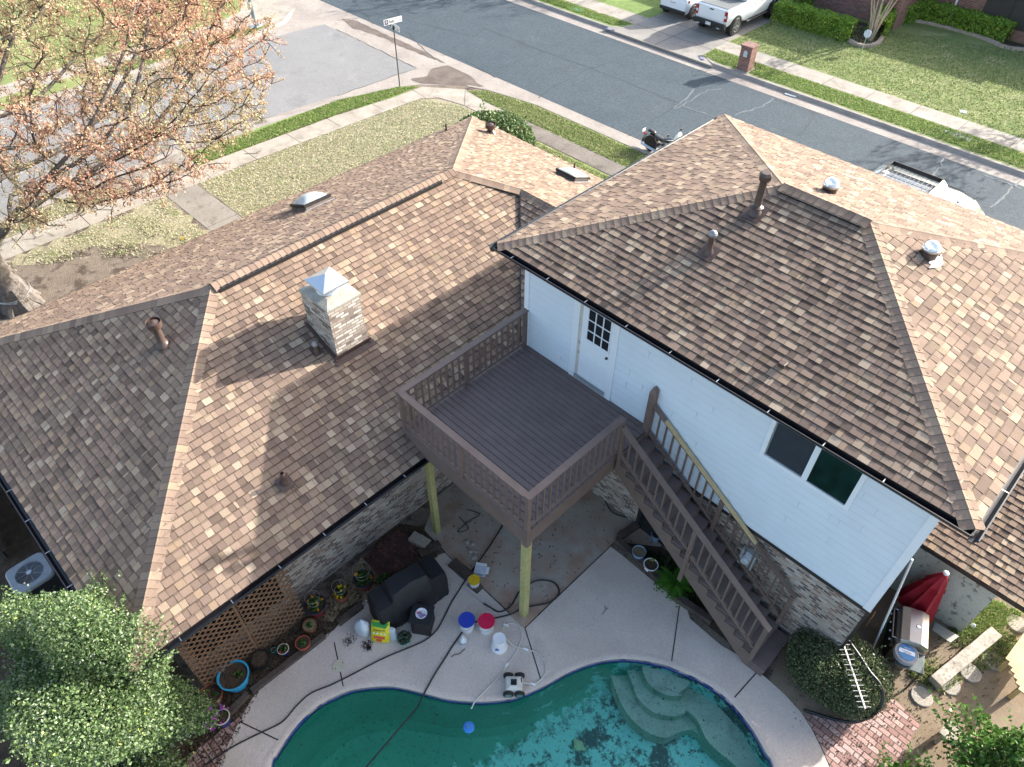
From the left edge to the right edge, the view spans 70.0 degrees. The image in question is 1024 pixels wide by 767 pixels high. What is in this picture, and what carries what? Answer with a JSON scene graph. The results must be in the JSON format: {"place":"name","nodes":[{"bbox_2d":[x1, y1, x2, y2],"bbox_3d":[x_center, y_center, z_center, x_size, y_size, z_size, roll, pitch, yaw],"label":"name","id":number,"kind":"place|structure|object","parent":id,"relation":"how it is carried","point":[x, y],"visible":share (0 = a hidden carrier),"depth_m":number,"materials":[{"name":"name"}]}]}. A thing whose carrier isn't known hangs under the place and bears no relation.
{"place":"outdoors","nodes":[
{"label":"outdoors","id":0,"kind":"place"},
{"bbox_2d":[0,189,129,238],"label":"lawn","id":1,"kind":"structure","parent":0,"point":[15,232],"depth_m":26.99,"materials":[{"name":"green plant"}]},
{"bbox_2d":[0,485,197,766],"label":"side strip","id":2,"kind":"object","parent":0,"point":[18,543],"visible":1,"depth_m":16.89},
{"bbox_2d":[5,552,65,605],"bbox_3d":[-10.434,4.335,16.045,0.820,0.765,0.820,36,55,29],"label":"air conditioner","id":3,"kind":"object","parent":2,"relation":"on","point":[36,573],"visible":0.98,"depth_m":15.81,"materials":[{"name":"grey metal"}]},
{"bbox_2d":[0,567,224,766],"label":"evergreen shrub","id":4,"kind":"object","parent":2,"relation":"on","point":[101,722],"visible":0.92,"depth_m":11.84,"materials":[{"name":"green plant"}]},
{"bbox_2d":[5,196,209,270],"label":"lawn","id":5,"kind":"structure","parent":0,"point":[178,221],"depth_m":26.01,"materials":[{"name":"beige plant"}]},
{"bbox_2d":[0,0,281,108],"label":"side lawn","id":6,"kind":"structure","parent":0,"point":[7,79],"depth_m":37.72,"materials":[{"name":"green plant"}]},
{"bbox_2d":[95,152,194,188],"bbox_3d":[-14.367,-8.165,28.809,1.550,0.112,4.100,36,55,29],"label":"driveway apron","id":7,"kind":"object","parent":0,"point":[174,157],"visible":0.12,"depth_m":29.02,"materials":[{"name":"concrete"}]},
{"bbox_2d":[0,0,294,97],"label":"sidewalk","id":8,"kind":"structure","parent":0,"point":[264,8],"depth_m":40.13,"materials":[{"name":"concrete"}]},
{"bbox_2d":[167,184,241,230],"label":"footpath","id":9,"kind":"structure","parent":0,"point":[207,210],"depth_m":27.20,"materials":[{"name":"concrete"}]},
{"bbox_2d":[0,24,415,217],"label":"side street","id":10,"kind":"structure","parent":0,"point":[323,61],"depth_m":34.98,"materials":[{"name":"concrete"}]},
{"bbox_2d":[185,708,245,766],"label":"paving","id":11,"kind":"structure","parent":0,"point":[213,745],"depth_m":14.06,"materials":[{"name":"brick"}]},
{"bbox_2d":[191,85,417,164],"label":"lawn","id":12,"kind":"structure","parent":0,"point":[201,149],"depth_m":31.87,"materials":[{"name":"green plant"}]},
{"bbox_2d":[177,524,437,765],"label":"planting bed","id":13,"kind":"object","parent":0,"point":[264,673],"visible":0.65,"depth_m":15.36,"materials":[{"name":"brown soil"}]},
{"bbox_2d":[200,682,222,705],"bbox_3d":[-6.003,6.251,14.614,0.477,0.287,0.477,36,55,29],"label":"flower pot","id":14,"kind":"object","parent":13,"relation":"on","point":[215,692],"visible":0.59,"depth_m":14.59,"materials":[{"name":"ceramic"}]},
{"bbox_2d":[204,703,230,730],"bbox_3d":[-5.782,6.515,14.284,0.538,0.395,0.513,36,55,29],"label":"flower pot","id":15,"kind":"object","parent":13,"relation":"on","point":[224,718],"visible":0.72,"depth_m":14.25,"materials":[{"name":"ceramic"}]},
{"bbox_2d":[217,660,248,692],"bbox_3d":[-5.612,5.968,14.805,0.636,0.413,0.636,36,55,29],"label":"flower pot","id":16,"kind":"object","parent":13,"relation":"on","point":[233,678],"visible":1,"depth_m":14.71,"materials":[{"name":"blue ceramic"}]},
{"bbox_2d":[250,649,269,669],"bbox_3d":[-5.199,5.746,15.145,0.403,0.240,0.403,36,55,29],"label":"flower pot","id":17,"kind":"object","parent":13,"relation":"on","point":[259,659],"visible":1,"depth_m":15.08,"materials":[{"name":"brown ceramic"}]},
{"bbox_2d":[235,567,304,648],"bbox_3d":[-4.895,4.533,14.835,0.017,2.368,1.148,36,55,29],"label":"lattice panel","id":18,"kind":"object","parent":13,"relation":"on","point":[269,609],"visible":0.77,"depth_m":14.88,"materials":[{"name":"brown wood"}]},
{"bbox_2d":[249,633,325,693],"bbox_3d":[-4.639,5.803,15.193,1.738,0.103,0.143,-34,55,-29],"label":"edging timber","id":19,"kind":"object","parent":13,"relation":"on","point":[283,666],"visible":0.98,"depth_m":15.12,"materials":[{"name":"brown wood"}]},
{"bbox_2d":[179,523,436,766],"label":"leaf litter","id":20,"kind":"object","parent":13,"relation":"on","point":[249,685],"visible":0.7,"depth_m":15.67,"materials":[{"name":"brown plant"}]},
{"bbox_2d":[303,594,325,617],"bbox_3d":[-4.274,4.820,15.871,0.499,0.503,0.499,36,55,29],"label":"flower pot","id":21,"kind":"object","parent":13,"relation":"on","point":[313,611],"visible":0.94,"depth_m":15.79,"materials":[{"name":"green plant"}]},
{"bbox_2d":[306,558,377,621],"bbox_3d":[-3.619,4.745,16.295,0.948,0.001,1.761,26,51,23],"label":"planting bed","id":22,"kind":"object","parent":13,"relation":"on","point":[337,607],"visible":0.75,"depth_m":16.27,"materials":[{"name":"soil"}]},
{"bbox_2d":[353,569,373,590],"bbox_3d":[-3.312,4.373,16.323,0.477,0.489,0.477,36,55,29],"label":"flower pot","id":23,"kind":"object","parent":22,"relation":"on","point":[364,585],"visible":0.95,"depth_m":16.25,"materials":[{"name":"green plant"}]},
{"bbox_2d":[0,87,623,259],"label":"sidewalk","id":24,"kind":"structure","parent":0,"point":[464,97],"depth_m":29.96,"materials":[{"name":"concrete"}]},
{"bbox_2d":[525,121,625,175],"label":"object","id":25,"kind":"structure","parent":24,"relation":"on","point":[599,162],"depth_m":30.30,"materials":[{"name":"beige concrete"}]},
{"bbox_2d":[199,99,566,216],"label":"lawn","id":26,"kind":"structure","parent":0,"point":[310,157],"depth_m":29.91,"materials":[{"name":"green plant"}]},
{"bbox_2d":[363,525,417,574],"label":"paving","id":27,"kind":"structure","parent":0,"point":[392,546],"depth_m":17.05,"materials":[{"name":"brick"}]},
{"bbox_2d":[0,0,1023,219],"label":"gutter pan","id":28,"kind":"object","parent":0,"point":[306,14],"visible":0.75,"depth_m":35.71,"materials":[{"name":"concrete"}]},
{"bbox_2d":[342,19,444,62],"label":"mud","id":29,"kind":"structure","parent":28,"relation":"on","point":[354,24],"depth_m":39.27,"materials":[{"name":"brown soil"}]},
{"bbox_2d":[412,65,482,86],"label":"mud","id":30,"kind":"structure","parent":28,"relation":"on","point":[446,75],"depth_m":35.47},
{"bbox_2d":[640,127,681,151],"bbox_3d":[6.289,-9.832,29.802,0.907,1.330,2.446,-32,54,-27],"label":"motorcycle","id":31,"kind":"object","parent":28,"relation":"on","point":[652,140],"visible":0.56,"depth_m":30.13,"materials":[{"name":"metal"}]},
{"bbox_2d":[0,84,1023,693],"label":"yard","id":32,"kind":"structure","parent":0,"point":[54,280],"depth_m":24.12,"materials":[{"name":"soil"}]},
{"bbox_2d":[0,0,288,318],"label":"oak tree","id":33,"kind":"object","parent":32,"relation":"on","point":[14,286],"visible":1,"depth_m":20.81,"materials":[{"name":"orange plant"}]},
{"bbox_2d":[107,739,194,766],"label":"evergreen shrub","id":34,"kind":"object","parent":32,"relation":"on","point":[157,759],"visible":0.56,"depth_m":12.69,"materials":[{"name":"green plant"}]},
{"bbox_2d":[175,607,255,687],"bbox_3d":[-5.742,5.138,14.238,0.017,2.368,1.168,36,55,29],"label":"lattice panel","id":35,"kind":"object","parent":32,"relation":"on","point":[216,646],"visible":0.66,"depth_m":14.22,"materials":[{"name":"brown wood"}]},
{"bbox_2d":[0,114,1023,683],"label":"brick house","id":36,"kind":"structure","parent":32,"relation":"on","point":[822,352],"depth_m":14.34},
{"bbox_2d":[186,576,283,660],"bbox_3d":[-5.612,4.502,14.635,0.013,1.700,2.000,36,55,29],"label":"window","id":37,"kind":"structure","parent":36,"relation":"in","point":[274,580],"depth_m":14.89,"materials":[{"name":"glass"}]},
{"bbox_2d":[577,305,613,390],"bbox_3d":[1.709,-0.732,15.134,0.780,2.060,0.060,36,55,29],"label":"door","id":38,"kind":"structure","parent":36,"relation":"in","point":[597,331],"depth_m":15.13,"materials":[{"name":"white wood"}]},
{"bbox_2d":[759,419,866,510],"bbox_3d":[5.094,1.341,12.439,1.720,1.080,0.050,36,55,29],"label":"window","id":39,"kind":"structure","parent":36,"relation":"in","point":[819,470],"depth_m":12.47,"materials":[{"name":"black glass"}]},
{"bbox_2d":[628,543,743,642],"bbox_3d":[4.111,4.660,16.458,0.990,0.001,4.269,-33,54,-28],"label":"planting bed","id":40,"kind":"object","parent":32,"relation":"on","point":[713,625],"visible":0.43,"depth_m":16.97,"materials":[{"name":"brown soil"}]},
{"bbox_2d":[615,536,681,594],"bbox_3d":[3.160,4.270,16.735,0.178,0.136,2.122,-30,53,-27],"label":"edging timber","id":41,"kind":"object","parent":40,"relation":"on","point":[623,545],"visible":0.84,"depth_m":16.94,"materials":[{"name":"brown wood"}]},
{"bbox_2d":[653,566,692,606],"bbox_3d":[3.675,4.440,16.375,0.956,0.372,0.966,36,55,29],"label":"fern","id":42,"kind":"object","parent":40,"relation":"on","point":[673,585],"visible":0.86,"depth_m":16.27,"materials":[{"name":"green plant"}]},
{"bbox_2d":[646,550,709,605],"bbox_3d":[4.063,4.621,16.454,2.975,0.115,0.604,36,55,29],"label":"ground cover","id":43,"kind":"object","parent":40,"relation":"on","point":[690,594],"visible":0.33,"depth_m":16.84,"materials":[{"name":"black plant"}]},
{"bbox_2d":[672,593,712,624],"bbox_3d":[3.982,4.945,16.073,0.935,0.155,0.177,31,53,26],"label":"edging timber","id":44,"kind":"object","parent":40,"relation":"on","point":[694,609],"visible":0.88,"depth_m":16.00,"materials":[{"name":"wood"}]},
{"bbox_2d":[890,473,1023,631],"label":"shed","id":45,"kind":"structure","parent":32,"relation":"on","point":[986,570],"depth_m":14.93,"materials":[{"name":"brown wood"}]},
{"bbox_2d":[218,530,828,766],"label":"pool deck","id":46,"kind":"structure","parent":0,"point":[570,623],"depth_m":15.41,"materials":[{"name":"concrete"}]},
{"bbox_2d":[336,602,363,625],"bbox_3d":[-3.531,5.027,15.944,0.623,0.123,0.154,-34,55,-29],"label":"edging timber","id":47,"kind":"object","parent":46,"relation":"on","point":[349,614],"visible":1,"depth_m":15.90,"materials":[{"name":"wood"}]},
{"bbox_2d":[201,525,502,766],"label":"hose","id":48,"kind":"object","parent":46,"relation":"on","point":[358,670],"visible":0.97,"depth_m":15.08,"materials":[{"name":"black rubber"}]},
{"bbox_2d":[354,617,370,637],"bbox_3d":[-3.197,5.157,15.555,0.386,0.500,0.277,21,49,19],"label":"plastic bag","id":49,"kind":"object","parent":46,"relation":"on","point":[362,627],"visible":0.97,"depth_m":15.45,"materials":[{"name":"white plastic"}]},
{"bbox_2d":[371,620,389,642],"bbox_3d":[-2.788,5.265,15.481,0.400,0.476,0.308,5,46,5],"label":"soil bag","id":50,"kind":"object","parent":46,"relation":"on","point":[380,632],"visible":1,"depth_m":15.41,"materials":[{"name":"yellow plastic"}]},
{"bbox_2d":[367,555,448,628],"bbox_3d":[-2.252,4.460,15.774,1.662,1.115,0.761,-27,52,-24],"label":"covered grill","id":51,"kind":"object","parent":46,"relation":"on","point":[394,598],"visible":0.99,"depth_m":15.43,"materials":[{"name":"black fabric"}]},
{"bbox_2d":[408,603,434,635],"bbox_3d":[-1.910,5.059,15.603,0.470,0.585,0.450,7,46,7],"label":"storage cabinet","id":52,"kind":"object","parent":46,"relation":"on","point":[423,626],"visible":0.99,"depth_m":15.45,"materials":[{"name":"black plastic"}]},
{"bbox_2d":[448,558,471,579],"bbox_3d":[-1.191,4.254,16.759,0.541,0.063,0.273,33,54,28],"label":"slate slab","id":53,"kind":"object","parent":46,"relation":"on","point":[459,568],"depth_m":16.73,"materials":[{"name":"grey stone"}]},
{"bbox_2d":[366,579,559,766],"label":"hose","id":54,"kind":"object","parent":46,"relation":"on","point":[396,731],"visible":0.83,"depth_m":15.48,"materials":[{"name":"black rubber"}]},
{"bbox_2d":[458,612,474,633],"bbox_3d":[-0.973,5.154,15.669,0.367,0.371,0.385,36,55,29],"label":"bucket","id":55,"kind":"object","parent":46,"relation":"on","point":[466,621],"visible":1,"depth_m":15.55,"materials":[{"name":"blue plastic"}]},
{"bbox_2d":[477,613,494,634],"bbox_3d":[-0.551,5.173,15.654,0.367,0.371,0.385,36,55,29],"label":"bucket","id":56,"kind":"object","parent":46,"relation":"on","point":[486,622],"visible":1,"depth_m":15.54,"materials":[{"name":"red plastic"}]},
{"bbox_2d":[491,632,507,653],"bbox_3d":[-0.266,5.451,15.377,0.350,0.385,0.350,36,55,29],"label":"bucket","id":57,"kind":"object","parent":46,"relation":"on","point":[499,644],"visible":1,"depth_m":15.28,"materials":[{"name":"white plastic"}]},
{"bbox_2d":[503,672,524,697],"bbox_3d":[0.040,6.108,14.832,0.440,0.256,0.449,0,46,0],"label":"pool cleaner","id":58,"kind":"object","parent":46,"relation":"on","point":[514,684],"visible":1,"depth_m":14.74,"materials":[{"name":"beige plastic"}]},
{"bbox_2d":[262,651,781,766],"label":"swimming pool","id":59,"kind":"structure","parent":46,"relation":"in","point":[689,737],"depth_m":15.38,"materials":[{"name":"liquid"}]},
{"bbox_2d":[396,308,796,675],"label":"raised deck","id":60,"kind":"structure","parent":46,"relation":"on","point":[524,443],"depth_m":14.96,"materials":[{"name":"brown paint"}]},
{"bbox_2d":[424,483,660,613],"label":"patio slab","id":61,"kind":"structure","parent":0,"point":[575,539],"depth_m":17.30,"materials":[{"name":"concrete"}]},
{"bbox_2d":[468,89,646,166],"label":"lawn","id":62,"kind":"structure","parent":0,"point":[575,142],"depth_m":31.43,"materials":[{"name":"green plant"}]},
{"bbox_2d":[535,140,609,179],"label":"lawn","id":63,"kind":"structure","parent":0,"point":[588,170],"depth_m":29.59,"materials":[{"name":"green plant"}]},
{"bbox_2d":[443,100,535,145],"bbox_3d":[-0.862,-10.092,29.113,3.872,2.385,3.382,18,48,16],"label":"round shrub","id":64,"kind":"object","parent":63,"relation":"on","point":[511,123],"visible":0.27,"depth_m":28.90,"materials":[{"name":"green plant"}]},
{"bbox_2d":[543,0,630,24],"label":"grass","id":65,"kind":"structure","parent":0,"point":[570,6],"depth_m":41.38,"materials":[{"name":"green plant"}]},
{"bbox_2d":[538,0,664,26],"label":"yard","id":66,"kind":"structure","parent":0,"point":[648,8],"depth_m":42.04,"materials":[{"name":"green plant"}]},
{"bbox_2d":[565,0,648,23],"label":"sidewalk","id":67,"kind":"structure","parent":0,"point":[621,14],"depth_m":41.66,"materials":[{"name":"concrete"}]},
{"bbox_2d":[321,0,1023,229],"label":"street","id":68,"kind":"structure","parent":0,"point":[622,105],"depth_m":35.15,"materials":[{"name":"grey asphalt"}]},
{"bbox_2d":[336,1,816,135],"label":"crack","id":69,"kind":"object","parent":68,"relation":"on","point":[524,59],"visible":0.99,"depth_m":36.66,"materials":[{"name":"grey asphalt"}]},
{"bbox_2d":[674,82,1020,206],"bbox_3d":[14.088,-10.639,31.577,14.425,0.001,3.912,28,52,24],"label":"crack seal","id":70,"kind":"object","parent":68,"relation":"on","point":[933,173],"visible":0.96,"depth_m":33.19,"materials":[{"name":"black asphalt"}]},
{"bbox_2d":[873,161,984,214],"bbox_3d":[14.477,-5.929,25.508,4.700,2.040,2.240,36,55,29],"label":"roof rack wagon","id":71,"kind":"object","parent":68,"relation":"on","point":[941,189],"visible":0.08,"depth_m":25.25,"materials":[{"name":"silver metal"}]},
{"bbox_2d":[606,0,792,67],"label":"driveway","id":72,"kind":"structure","parent":0,"point":[677,34],"depth_m":39.29,"materials":[{"name":"concrete"}]},
{"bbox_2d":[660,0,701,19],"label":"suv","id":73,"kind":"object","parent":72,"relation":"on","point":[687,8],"visible":0.79,"depth_m":40.34,"materials":[{"name":"white paint"}]},
{"bbox_2d":[692,0,777,35],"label":"pickup truck","id":74,"kind":"object","parent":72,"relation":"on","point":[729,16],"visible":0.94,"depth_m":38.70,"materials":[{"name":"white paint"}]},
{"bbox_2d":[803,699,919,766],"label":"paving","id":75,"kind":"structure","parent":0,"point":[899,739],"depth_m":14.28,"materials":[{"name":"brick"}]},
{"bbox_2d":[709,2,1023,169],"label":"lawn","id":76,"kind":"structure","parent":0,"point":[925,30],"depth_m":36.22,"materials":[{"name":"green plant"}]},
{"bbox_2d":[735,41,759,73],"bbox_3d":[11.507,-15.947,35.719,0.720,1.240,0.720,34,54,28],"label":"mailbox","id":77,"kind":"object","parent":76,"relation":"on","point":[747,56],"visible":1,"depth_m":35.51,"materials":[{"name":"red brick"}]},
{"bbox_2d":[701,49,1023,167],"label":"grass","id":78,"kind":"structure","parent":76,"relation":"on","point":[723,58],"depth_m":33.09,"materials":[{"name":"green plant"}]},
{"bbox_2d":[772,19,1023,51],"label":"stone edging","id":79,"kind":"object","parent":76,"relation":"on","point":[947,27],"visible":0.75,"depth_m":38.75,"materials":[{"name":"grey stone"}]},
{"bbox_2d":[778,17,1023,46],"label":"planting bed","id":80,"kind":"object","parent":76,"relation":"on","point":[1007,42],"visible":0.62,"depth_m":39.22,"materials":[{"name":"brown soil"}]},
{"bbox_2d":[770,0,858,42],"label":"hedge","id":81,"kind":"object","parent":80,"relation":"on","point":[825,21],"visible":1,"depth_m":39.19,"materials":[{"name":"green plant"}]},
{"bbox_2d":[867,0,897,40],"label":"crape myrtle","id":82,"kind":"object","parent":80,"relation":"on","point":[873,26],"visible":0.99,"depth_m":38.02,"materials":[{"name":"beige plant"}]},
{"bbox_2d":[865,0,1017,42],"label":"hedge","id":83,"kind":"object","parent":80,"relation":"on","point":[961,14],"visible":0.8,"depth_m":39.33,"materials":[{"name":"green plant"}]},
{"bbox_2d":[813,0,1023,43],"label":"brick house","id":84,"kind":"structure","parent":76,"relation":"on","point":[1012,10],"depth_m":39.49,"materials":[{"name":"red brick"}]},
{"bbox_2d":[982,0,1023,31],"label":"window","id":85,"kind":"structure","parent":84,"relation":"in","point":[1013,10],"depth_m":38.41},
{"bbox_2d":[716,42,1023,152],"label":"sidewalk","id":86,"kind":"structure","parent":0,"point":[962,125],"depth_m":33.84,"materials":[{"name":"concrete"}]},
{"bbox_2d":[770,587,1023,766],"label":"side yard","id":87,"kind":"structure","parent":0,"point":[999,705],"depth_m":14.88,"materials":[{"name":"soil"}]},
{"bbox_2d":[781,628,903,721],"bbox_3d":[6.563,5.634,14.551,1.846,1.450,2.108,-22,50,-20],"label":"clipped shrub","id":88,"kind":"object","parent":87,"relation":"on","point":[843,702],"visible":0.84,"depth_m":14.32,"materials":[{"name":"green plant"}]},
{"bbox_2d":[804,641,884,723],"bbox_3d":[6.602,6.038,14.329,1.190,1.147,1.357,36,55,29],"label":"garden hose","id":89,"kind":"object","parent":87,"relation":"on","point":[876,679],"visible":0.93,"depth_m":14.24,"materials":[{"name":"black rubber"}]},
{"bbox_2d":[784,642,999,763],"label":"leaf litter","id":90,"kind":"object","parent":87,"relation":"on","point":[898,710],"visible":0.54,"depth_m":14.60,"materials":[{"name":"brown plant"}]},
{"bbox_2d":[871,559,913,652],"bbox_3d":[7.448,4.447,14.393,0.478,3.306,0.044,29,52,25],"label":"pole","id":91,"kind":"object","parent":87,"relation":"on","point":[894,599],"visible":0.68,"depth_m":14.18,"materials":[{"name":"white metal"}]},
{"bbox_2d":[873,741,934,766],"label":"leafy bush","id":92,"kind":"object","parent":87,"relation":"on","point":[907,762],"visible":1,"depth_m":13.32,"materials":[{"name":"green plant"}]},
{"bbox_2d":[882,606,928,689],"bbox_3d":[8.025,5.396,15.012,0.690,1.097,1.280,18,48,16],"label":"gas grill","id":93,"kind":"object","parent":87,"relation":"on","point":[907,625],"visible":0.95,"depth_m":14.79,"materials":[{"name":"silver metal"}]},
{"bbox_2d":[893,642,918,665],"bbox_3d":[7.826,5.373,14.519,0.451,0.130,0.451,36,55,29],"label":"bucket","id":94,"kind":"object","parent":93,"relation":"on","point":[905,654],"visible":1,"depth_m":14.46,"materials":[{"name":"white plastic"}]},
{"bbox_2d":[910,686,932,706],"bbox_3d":[8.311,6.361,14.839,0.430,0.065,0.430,36,55,29],"label":"stepping stone","id":95,"kind":"object","parent":87,"relation":"on","point":[921,696],"visible":0.98,"depth_m":14.81,"materials":[{"name":"beige stone"}]},
{"bbox_2d":[896,570,948,624],"bbox_3d":[8.624,4.414,15.287,0.775,2.081,0.883,25,51,22],"label":"patio umbrella","id":96,"kind":"object","parent":87,"relation":"on","point":[926,593],"visible":0.94,"depth_m":15.05,"materials":[{"name":"red fabric"}]},
{"bbox_2d":[928,627,1001,689],"bbox_3d":[9.485,5.742,15.302,2.038,0.229,0.264,-24,51,-22],"label":"stone garden bench","id":97,"kind":"object","parent":87,"relation":"on","point":[962,659],"visible":1,"depth_m":15.18,"materials":[{"name":"beige stone"}]},
{"bbox_2d":[910,607,1023,693],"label":"grass","id":98,"kind":"structure","parent":87,"relation":"on","point":[999,643],"depth_m":15.49,"materials":[{"name":"green plant"}]},
{"bbox_2d":[960,663,981,682],"bbox_3d":[9.519,6.016,15.186,0.430,0.065,0.430,36,55,29],"label":"stepping stone","id":99,"kind":"object","parent":87,"relation":"on","point":[974,675],"visible":0.72,"depth_m":15.13,"materials":[{"name":"beige stone"}]},
{"bbox_2d":[928,689,1023,766],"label":"leafy bush","id":100,"kind":"object","parent":87,"relation":"on","point":[1009,750],"visible":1,"depth_m":13.13,"materials":[{"name":"green plant"}]},
{"bbox_2d":[950,599,1023,639],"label":"grass","id":101,"kind":"structure","parent":87,"relation":"on","point":[1000,607],"depth_m":15.98,"materials":[{"name":"green plant"}]},
{"bbox_2d":[997,633,1023,699],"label":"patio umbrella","id":102,"kind":"object","parent":87,"relation":"on","point":[1014,660],"visible":1,"depth_m":14.82,"materials":[{"name":"beige fabric"}]},
{"label":"ground","id":103,"kind":"structure","parent":0,"visible":0},
{"bbox_2d":[0,11,291,113],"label":"kerb","id":104,"kind":"structure","parent":103,"relation":"on","point":[286,17],"depth_m":36.19,"materials":[{"name":"concrete"}]},
{"bbox_2d":[187,83,417,152],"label":"kerb","id":105,"kind":"structure","parent":103,"relation":"on","point":[274,121],"depth_m":32.73,"materials":[{"name":"concrete"}]},
{"bbox_2d":[467,85,649,154],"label":"kerb","id":106,"kind":"structure","parent":103,"relation":"on","point":[587,126],"depth_m":32.43,"materials":[{"name":"concrete"}]},
{"bbox_2d":[524,0,634,28],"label":"kerb","id":107,"kind":"structure","parent":103,"relation":"on","point":[571,14],"depth_m":41.23,"materials":[{"name":"concrete"}]},
{"bbox_2d":[703,50,1023,176],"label":"kerb","id":108,"kind":"structure","parent":103,"relation":"on","point":[962,152],"depth_m":32.47,"materials":[{"name":"concrete"}]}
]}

